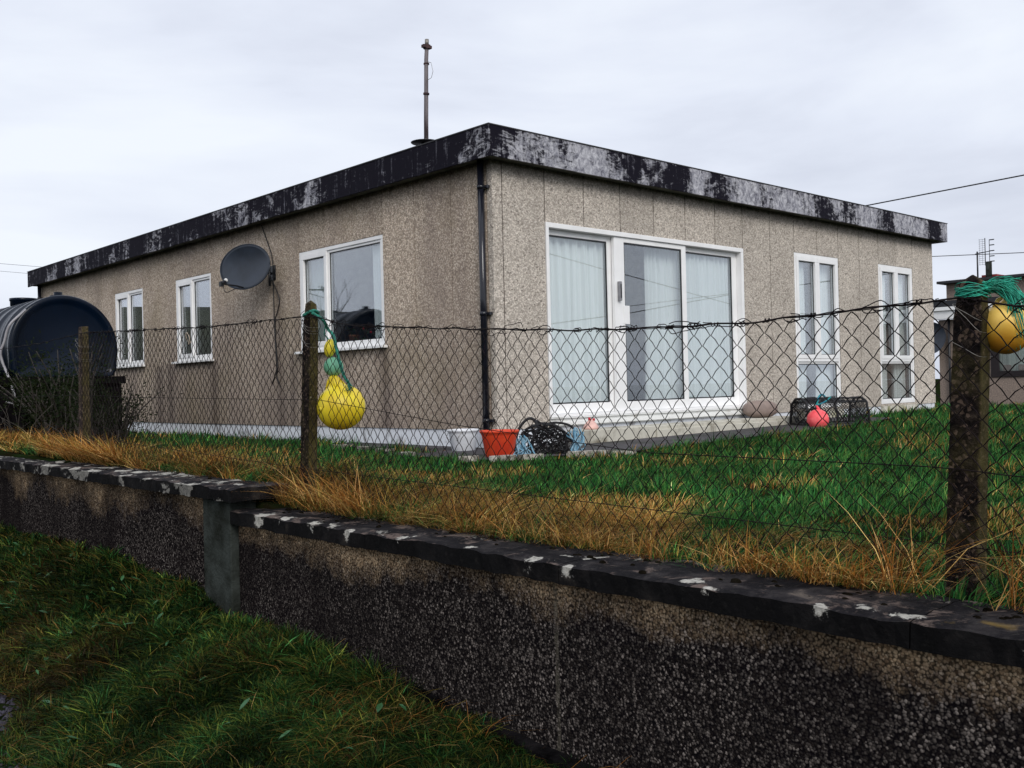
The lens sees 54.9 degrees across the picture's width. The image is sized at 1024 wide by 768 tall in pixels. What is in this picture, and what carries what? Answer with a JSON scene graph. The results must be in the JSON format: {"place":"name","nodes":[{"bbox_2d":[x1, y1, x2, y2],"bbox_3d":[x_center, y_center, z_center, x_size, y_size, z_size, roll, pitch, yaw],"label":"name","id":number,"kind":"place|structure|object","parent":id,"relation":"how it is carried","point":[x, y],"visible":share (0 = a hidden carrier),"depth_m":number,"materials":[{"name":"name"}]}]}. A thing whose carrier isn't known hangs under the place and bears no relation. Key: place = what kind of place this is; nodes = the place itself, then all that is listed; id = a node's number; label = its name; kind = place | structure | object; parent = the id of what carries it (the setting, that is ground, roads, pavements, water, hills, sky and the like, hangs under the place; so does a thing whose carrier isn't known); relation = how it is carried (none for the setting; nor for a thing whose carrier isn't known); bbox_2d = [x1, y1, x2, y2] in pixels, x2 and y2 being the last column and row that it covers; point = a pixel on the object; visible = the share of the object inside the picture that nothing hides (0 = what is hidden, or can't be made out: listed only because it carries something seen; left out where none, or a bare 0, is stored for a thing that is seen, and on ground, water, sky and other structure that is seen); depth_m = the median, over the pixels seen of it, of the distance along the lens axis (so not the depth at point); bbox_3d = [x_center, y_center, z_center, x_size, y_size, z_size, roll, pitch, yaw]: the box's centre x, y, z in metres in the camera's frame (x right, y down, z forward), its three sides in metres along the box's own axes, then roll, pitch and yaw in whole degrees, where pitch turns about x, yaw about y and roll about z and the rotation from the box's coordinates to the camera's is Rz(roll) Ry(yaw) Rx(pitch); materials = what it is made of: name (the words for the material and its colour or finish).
{"place":"outdoors","nodes":[
{"label":"outdoors","id":0,"kind":"place"},
{"bbox_2d":[0,422,1023,612],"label":"dead grass","id":1,"kind":"structure","parent":0,"point":[487,513],"depth_m":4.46,"materials":[{"name":"brown plant"}]},
{"bbox_2d":[0,379,1023,767],"bbox_3d":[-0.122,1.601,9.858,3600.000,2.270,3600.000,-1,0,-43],"label":"ground","id":2,"kind":"structure","parent":0,"point":[266,503],"depth_m":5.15,"materials":[{"name":"green plant"}]},
{"bbox_2d":[0,693,37,767],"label":"gravel","id":3,"kind":"structure","parent":2,"relation":"on","point":[2,700],"depth_m":4.71,"materials":[{"name":"grey gravel"}]},
{"bbox_2d":[0,376,125,440],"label":"block pier","id":4,"kind":"structure","parent":2,"relation":"on","point":[11,416],"depth_m":12.01,"materials":[{"name":"grey concrete"}]},
{"bbox_2d":[0,292,116,376],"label":"oil tank","id":5,"kind":"object","parent":4,"relation":"on","point":[57,315],"visible":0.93,"depth_m":12.29,"materials":[{"name":"black plastic"}]},
{"bbox_2d":[0,309,25,396],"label":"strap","id":6,"kind":"object","parent":5,"relation":"attached to","point":[5,338],"visible":0.83,"depth_m":11.94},
{"bbox_2d":[0,326,132,440],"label":"evergreen shrub","id":7,"kind":"object","parent":2,"relation":"on","point":[31,405],"visible":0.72,"depth_m":10.11,"materials":[{"name":"green plant"}]},
{"bbox_2d":[0,391,165,447],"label":"bare bush","id":8,"kind":"object","parent":2,"relation":"on","point":[4,421],"visible":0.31,"depth_m":9.85,"materials":[{"name":"brown plant"}]},
{"bbox_2d":[34,341,132,440],"bbox_3d":[-3.786,0.075,8.828,0.777,1.052,1.040,-1,0,-43],"label":"evergreen shrub","id":9,"kind":"object","parent":2,"relation":"on","point":[71,392],"visible":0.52,"depth_m":8.89,"materials":[{"name":"green plant"}]},
{"bbox_2d":[61,377,182,443],"bbox_3d":[-4.879,0.352,11.862,1.445,0.879,1.360,-1,0,-43],"label":"evergreen shrub","id":10,"kind":"object","parent":2,"relation":"on","point":[125,415],"visible":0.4,"depth_m":11.80,"materials":[{"name":"green plant"}]},
{"bbox_2d":[0,542,406,767],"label":"broad weeds","id":11,"kind":"object","parent":2,"relation":"on","point":[379,707],"visible":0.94,"depth_m":4.68,"materials":[{"name":"green plant"}]},
{"bbox_2d":[0,521,593,767],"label":"verge grass","id":12,"kind":"structure","parent":2,"relation":"on","point":[106,692],"depth_m":4.34,"materials":[{"name":"green plant"}]},
{"bbox_2d":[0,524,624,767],"bbox_3d":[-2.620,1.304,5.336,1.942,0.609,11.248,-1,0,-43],"label":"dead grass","id":13,"kind":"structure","parent":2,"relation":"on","point":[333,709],"depth_m":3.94,"materials":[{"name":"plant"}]},
{"bbox_2d":[458,455,478,461],"bbox_3d":[-0.368,0.638,8.366,0.176,0.055,0.092,-1,0,-26],"label":"paving fragment","id":14,"kind":"object","parent":2,"relation":"on","point":[463,458],"visible":0.55,"depth_m":8.32,"materials":[{"name":"grey concrete"}]},
{"bbox_2d":[27,122,947,447],"bbox_3d":[-1.228,-0.858,18.314,10.302,3.277,14.216,-1,0,-43],"label":"bungalow","id":15,"kind":"object","parent":2,"relation":"on","point":[461,226],"visible":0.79,"depth_m":12.38,"materials":[{"name":"paint"}]},
{"bbox_2d":[115,288,144,368],"bbox_3d":[-6.484,-0.924,16.695,0.153,1.297,1.300,-1,0,-43],"label":"window","id":16,"kind":"structure","parent":15,"relation":"in","point":[128,295],"depth_m":16.72,"materials":[{"name":"white plastic"}]},
{"bbox_2d":[171,273,213,363],"bbox_3d":[-4.806,-0.970,14.876,0.153,1.297,1.310,-1,0,-43],"label":"window","id":17,"kind":"structure","parent":15,"relation":"in","point":[191,281],"depth_m":14.91,"materials":[{"name":"white plastic"}]},
{"bbox_2d":[219,244,275,292],"bbox_3d":[-3.478,-1.511,12.963,0.719,0.677,0.609,-1,0,-15],"label":"satellite dish","id":18,"kind":"object","parent":15,"relation":"attached to","point":[245,266],"visible":1,"depth_m":13.02,"materials":[{"name":"grey metal"}]},
{"bbox_2d":[261,225,280,387],"bbox_3d":[-3.212,-1.050,13.115,0.031,2.207,0.453,-1,0,-43],"label":"aerial cable","id":19,"kind":"object","parent":15,"relation":"attached to","point":[274,311],"visible":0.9,"depth_m":13.06,"materials":[{"name":"black rubber"}]},
{"bbox_2d":[308,258,324,340],"bbox_3d":[-2.492,-1.054,12.563,0.038,1.170,0.650,-1,0,-43],"label":"curtain","id":20,"kind":"object","parent":15,"relation":"hanging from","point":[316,281],"visible":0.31,"depth_m":12.52,"materials":[{"name":"white fabric"}]},
{"bbox_2d":[294,234,387,353],"bbox_3d":[-2.083,-1.045,11.926,0.153,1.297,1.940,-1,0,-43],"label":"window","id":21,"kind":"structure","parent":15,"relation":"in","point":[326,252],"depth_m":12.13,"materials":[{"name":"white plastic"}]},
{"bbox_2d":[346,327,380,339],"bbox_3d":[-1.722,-0.603,11.748,0.190,0.234,0.748,-1,0,-43],"label":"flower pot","id":22,"kind":"object","parent":15,"relation":"on","point":[353,336],"visible":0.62,"depth_m":11.90,"materials":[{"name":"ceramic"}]},
{"bbox_2d":[373,243,381,337],"bbox_3d":[-1.524,-1.081,11.511,0.035,1.170,0.310,-1,0,-42],"label":"curtain","id":23,"kind":"object","parent":15,"relation":"hanging from","point":[377,283],"visible":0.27,"depth_m":11.58,"materials":[{"name":"white fabric"}]},
{"bbox_2d":[411,39,433,145],"bbox_3d":[-0.947,-3.105,10.604,0.307,1.149,0.307,-1,0,10],"label":"flue pole","id":24,"kind":"object","parent":15,"relation":"on","point":[426,46],"visible":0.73,"depth_m":10.52,"materials":[{"name":"grey metal"}]},
{"bbox_2d":[549,236,614,402],"bbox_3d":[0.761,-0.697,10.959,1.260,1.950,0.149,-1,0,-43],"label":"curtain","id":25,"kind":"object","parent":15,"relation":"hanging from","point":[577,286],"visible":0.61,"depth_m":10.89,"materials":[{"name":"white fabric"}]},
{"bbox_2d":[545,222,746,426],"bbox_3d":[1.675,-0.653,11.625,3.635,2.163,0.165,-1,0,-43],"label":"patio door","id":26,"kind":"structure","parent":15,"relation":"in","point":[614,241],"depth_m":11.29,"materials":[{"name":"white plastic"}]},
{"bbox_2d":[643,246,689,398],"bbox_3d":[1.854,-0.719,11.996,0.825,1.950,0.142,-1,0,-43],"label":"curtain","id":27,"kind":"object","parent":15,"relation":"hanging from","point":[661,285],"visible":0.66,"depth_m":11.93,"materials":[{"name":"white fabric"}]},
{"bbox_2d":[686,253,731,397],"bbox_3d":[2.561,-0.734,12.623,1.156,1.950,0.150,-1,0,-43],"label":"curtain","id":28,"kind":"object","parent":15,"relation":"hanging from","point":[707,288],"visible":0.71,"depth_m":12.54,"materials":[{"name":"white fabric"}]},
{"bbox_2d":[799,262,806,400],"bbox_3d":[4.044,-0.739,13.957,0.430,2.080,0.057,-1,0,-43],"label":"curtain","id":29,"kind":"object","parent":15,"relation":"hanging from","point":[802,384],"visible":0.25,"depth_m":14.04,"materials":[{"name":"white fabric"}]},
{"bbox_2d":[794,252,840,407],"bbox_3d":[4.355,-0.749,14.098,1.194,2.179,0.084,-1,0,-43],"label":"window","id":30,"kind":"structure","parent":15,"relation":"in","point":[815,260],"depth_m":14.07,"materials":[{"name":"white plastic"}]},
{"bbox_2d":[816,264,832,397],"bbox_3d":[4.613,-0.751,14.506,0.640,2.080,0.064,-1,0,-43],"label":"curtain","id":31,"kind":"object","parent":15,"relation":"hanging from","point":[823,383],"visible":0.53,"depth_m":14.51,"materials":[{"name":"white fabric"}]},
{"bbox_2d":[882,272,887,397],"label":"curtain","id":32,"kind":"object","parent":15,"relation":"hanging from","point":[884,379],"visible":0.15,"depth_m":15.70,"materials":[{"name":"white fabric"}]},
{"bbox_2d":[878,264,914,403],"bbox_3d":[6.114,-0.785,15.723,1.144,2.179,0.084,-1,0,-43],"label":"window","id":33,"kind":"structure","parent":15,"relation":"in","point":[894,271],"depth_m":15.70,"materials":[{"name":"white plastic"}]},
{"bbox_2d":[890,274,905,397],"bbox_3d":[6.359,-0.787,16.122,0.716,2.080,0.064,-1,0,-44],"label":"curtain","id":34,"kind":"object","parent":15,"relation":"hanging from","point":[898,390],"visible":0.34,"depth_m":16.07,"materials":[{"name":"white fabric"}]},
{"bbox_2d":[489,455,515,461],"bbox_3d":[-0.072,0.628,8.287,0.252,0.055,0.091,-1,0,-22],"label":"paving fragment","id":35,"kind":"object","parent":2,"relation":"on","point":[501,457],"visible":0.62,"depth_m":8.24,"materials":[{"name":"grey concrete"}]},
{"bbox_2d":[0,455,1023,767],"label":"garden wall","id":36,"kind":"structure","parent":2,"relation":"on","point":[604,659],"depth_m":3.30,"materials":[{"name":"grey concrete"}]},
{"bbox_2d":[0,275,1023,601],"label":"wire fence","id":37,"kind":"object","parent":2,"relation":"on","point":[968,451],"visible":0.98,"depth_m":3.51,"materials":[{"name":"metal"}]},
{"bbox_2d":[302,309,352,390],"bbox_3d":[-0.975,-0.179,5.264,0.285,0.442,0.124,-1,0,11],"label":"green rope","id":38,"kind":"object","parent":37,"relation":"attached to","point":[313,311],"visible":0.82,"depth_m":5.22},
{"bbox_2d":[324,339,334,356],"bbox_3d":[-0.983,-0.193,5.319,0.065,0.098,0.065,-1,0,-43],"label":"fishing float","id":39,"kind":"object","parent":38,"relation":"hanging from","point":[328,348],"visible":0.74,"depth_m":5.29,"materials":[{"name":"yellow plastic"}]},
{"bbox_2d":[324,357,342,375],"bbox_3d":[-0.963,-0.093,5.314,0.106,0.104,0.106,-1,0,-43],"label":"fishing float","id":40,"kind":"object","parent":38,"relation":"hanging from","point":[332,369],"visible":0.72,"depth_m":5.27,"materials":[{"name":"green plastic"}]},
{"bbox_2d":[317,375,364,429],"bbox_3d":[-0.923,0.092,5.298,0.268,0.309,0.260,-1,0,-43],"label":"mooring buoy","id":41,"kind":"object","parent":38,"relation":"hanging from","point":[326,408],"visible":0.73,"depth_m":5.21,"materials":[{"name":"yellow plastic"}]},
{"bbox_2d":[954,276,1023,350],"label":"green twine","id":42,"kind":"object","parent":37,"relation":"attached to","point":[1007,291],"visible":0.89,"depth_m":2.68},
{"bbox_2d":[987,297,1023,353],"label":"buoy","id":43,"kind":"object","parent":42,"relation":"hanging from","point":[1007,331],"visible":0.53,"depth_m":2.68,"materials":[{"name":"yellow plastic"}]},
{"bbox_2d":[517,454,543,459],"bbox_3d":[0.158,0.620,8.323,0.228,0.055,0.091,-1,0,-6],"label":"paving fragment","id":44,"kind":"object","parent":2,"relation":"on","point":[525,456],"visible":0.52,"depth_m":8.29,"materials":[{"name":"grey concrete"}]},
{"bbox_2d":[567,450,610,457],"bbox_3d":[0.672,0.606,8.547,0.414,0.055,0.124,-1,0,-11],"label":"paving fragment","id":45,"kind":"object","parent":2,"relation":"on","point":[586,452],"visible":0.45,"depth_m":8.49,"materials":[{"name":"grey concrete"}]},
{"bbox_2d":[613,450,635,455],"bbox_3d":[0.951,0.618,8.700,0.302,0.055,0.105,-1,0,-2],"label":"paving fragment","id":46,"kind":"object","parent":2,"relation":"on","point":[625,451],"visible":0.14,"depth_m":8.66,"materials":[{"name":"grey concrete"}]},
{"bbox_2d":[933,261,1023,405],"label":"neighbouring bungalow","id":47,"kind":"object","parent":2,"relation":"on","point":[1007,383],"visible":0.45,"depth_m":28.20,"materials":[{"name":"rendered masonry"},{"name":"roofing felt"},{"name":"glass"}]},
{"bbox_2d":[934,322,945,352],"bbox_3d":[12.055,-1.317,28.454,0.547,0.945,0.804,-1,-1,-76],"label":"satellite dish","id":48,"kind":"object","parent":47,"relation":"attached to","point":[940,338],"visible":0.32,"depth_m":28.31,"materials":[{"name":"grey metal"}]},
{"bbox_2d":[976,238,994,277],"bbox_3d":[14.672,-3.824,30.572,0.052,1.409,0.577,-1,0,-43],"label":"roof aerial","id":49,"kind":"object","parent":47,"relation":"on","point":[982,252],"visible":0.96,"depth_m":30.60,"materials":[{"name":"metal"}]},
{"bbox_2d":[932,252,1023,256],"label":"overhead cable","id":50,"kind":"object","parent":49,"relation":"attached to","point":[978,254],"visible":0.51,"depth_m":30.69,"materials":[{"name":"black rubber"}]},
{"bbox_2d":[1003,365,1011,370],"bbox_3d":[13.770,-0.450,27.386,0.070,0.165,0.200,-1,0,-43],"label":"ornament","id":51,"kind":"object","parent":47,"relation":"on","point":[1008,367],"visible":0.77,"depth_m":27.35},
{"bbox_2d":[991,350,1023,376],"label":"window","id":52,"kind":"structure","parent":47,"relation":"in","point":[995,364],"depth_m":27.43,"materials":[{"name":"grey glass"}]},
{"bbox_2d":[1000,347,1023,370],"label":"curtain","id":53,"kind":"object","parent":47,"relation":"hanging from","point":[1012,359],"visible":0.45,"depth_m":27.36,"materials":[{"name":"white fabric"}]},
{"bbox_2d":[1018,364,1023,369],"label":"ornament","id":54,"kind":"object","parent":47,"relation":"on","point":[1020,366],"visible":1,"depth_m":27.08,"materials":[{"name":"grey"}]},
{"bbox_2d":[0,0,1023,378],"label":"sky","id":55,"kind":"structure","parent":0,"point":[120,120],"materials":[{"name":"white"}]},
{"bbox_2d":[340,417,889,459],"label":"path","id":56,"kind":"structure","parent":0,"point":[622,444],"depth_m":10.35,"materials":[{"name":"concrete"}]},
{"bbox_2d":[446,428,479,450],"bbox_3d":[-0.482,0.555,9.784,0.326,0.213,0.326,-1,0,-43],"label":"bucket","id":57,"kind":"object","parent":56,"relation":"on","point":[463,442],"visible":0.85,"depth_m":9.67,"materials":[{"name":"white plastic"}]},
{"bbox_2d":[479,429,518,456],"bbox_3d":[-0.110,0.527,8.672,0.352,0.243,0.352,-1,0,-43],"label":"bucket","id":58,"kind":"object","parent":56,"relation":"on","point":[502,440],"visible":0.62,"depth_m":8.55,"materials":[{"name":"orange plastic"}]},
{"bbox_2d":[513,435,534,455],"bbox_3d":[0.083,0.543,8.682,0.241,0.197,0.152,-1,0,13],"label":"rope tangle","id":59,"kind":"object","parent":56,"relation":"on","point":[523,443],"visible":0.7,"depth_m":8.69,"materials":[{"name":"blue fabric"}]},
{"bbox_2d":[514,417,576,453],"bbox_3d":[0.306,0.468,8.905,0.583,0.346,0.317,-1,0,-1],"label":"lobster pot","id":60,"kind":"object","parent":56,"relation":"on","point":[537,440],"visible":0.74,"depth_m":8.85,"materials":[{"name":"black fabric"}]},
{"bbox_2d":[566,427,585,450],"bbox_3d":[0.571,0.508,8.726,0.158,0.248,0.190,-1,0,-43],"label":"rope tangle","id":61,"kind":"object","parent":56,"relation":"on","point":[575,447],"visible":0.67,"depth_m":8.71,"materials":[{"name":"blue plastic"}]},
{"bbox_2d":[567,416,799,442],"bbox_3d":[2.194,0.564,11.699,4.030,0.225,0.375,-1,0,-43],"label":"step","id":62,"kind":"object","parent":56,"relation":"on","point":[665,429],"visible":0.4,"depth_m":11.16,"materials":[{"name":"paint"}]},
{"bbox_2d":[583,417,598,429],"bbox_3d":[0.836,0.417,10.446,0.172,0.125,0.172,-1,0,-43],"label":"pink float","id":63,"kind":"object","parent":62,"relation":"on","point":[593,424],"visible":0.81,"depth_m":10.39,"materials":[{"name":"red plastic"}]},
{"bbox_2d":[743,400,777,417],"bbox_3d":[3.188,0.321,12.645,0.440,0.221,0.301,-1,0,-9],"label":"boulder","id":64,"kind":"object","parent":62,"relation":"on","point":[765,409],"visible":0.9,"depth_m":12.53,"materials":[{"name":"beige stone"}]},
{"bbox_2d":[807,405,828,426],"bbox_3d":[3.747,0.411,12.070,0.264,0.307,0.264,-1,0,-43],"label":"marker buoy","id":65,"kind":"object","parent":56,"relation":"on","point":[813,418],"visible":0.64,"depth_m":11.98,"materials":[{"name":"red plastic"}]},
{"bbox_2d":[815,394,830,405],"bbox_3d":[3.882,0.197,12.246,0.154,0.152,0.323,-1,0,31],"label":"blue rope","id":66,"kind":"object","parent":65,"relation":"attached to","point":[822,402],"visible":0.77,"depth_m":12.16,"materials":[{"name":"teal fabric"}]},
{"bbox_2d":[789,396,870,425],"bbox_3d":[4.048,0.346,12.566,0.889,0.361,0.476,-1,0,-13],"label":"lobster pot","id":67,"kind":"object","parent":56,"relation":"on","point":[801,408],"visible":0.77,"depth_m":12.44,"materials":[{"name":"black fabric"}]},
{"bbox_2d":[867,174,1023,205],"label":"overhead cable","id":68,"kind":"object","parent":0,"point":[947,189],"visible":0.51,"depth_m":31.36,"materials":[{"name":"black rubber"}]}
]}

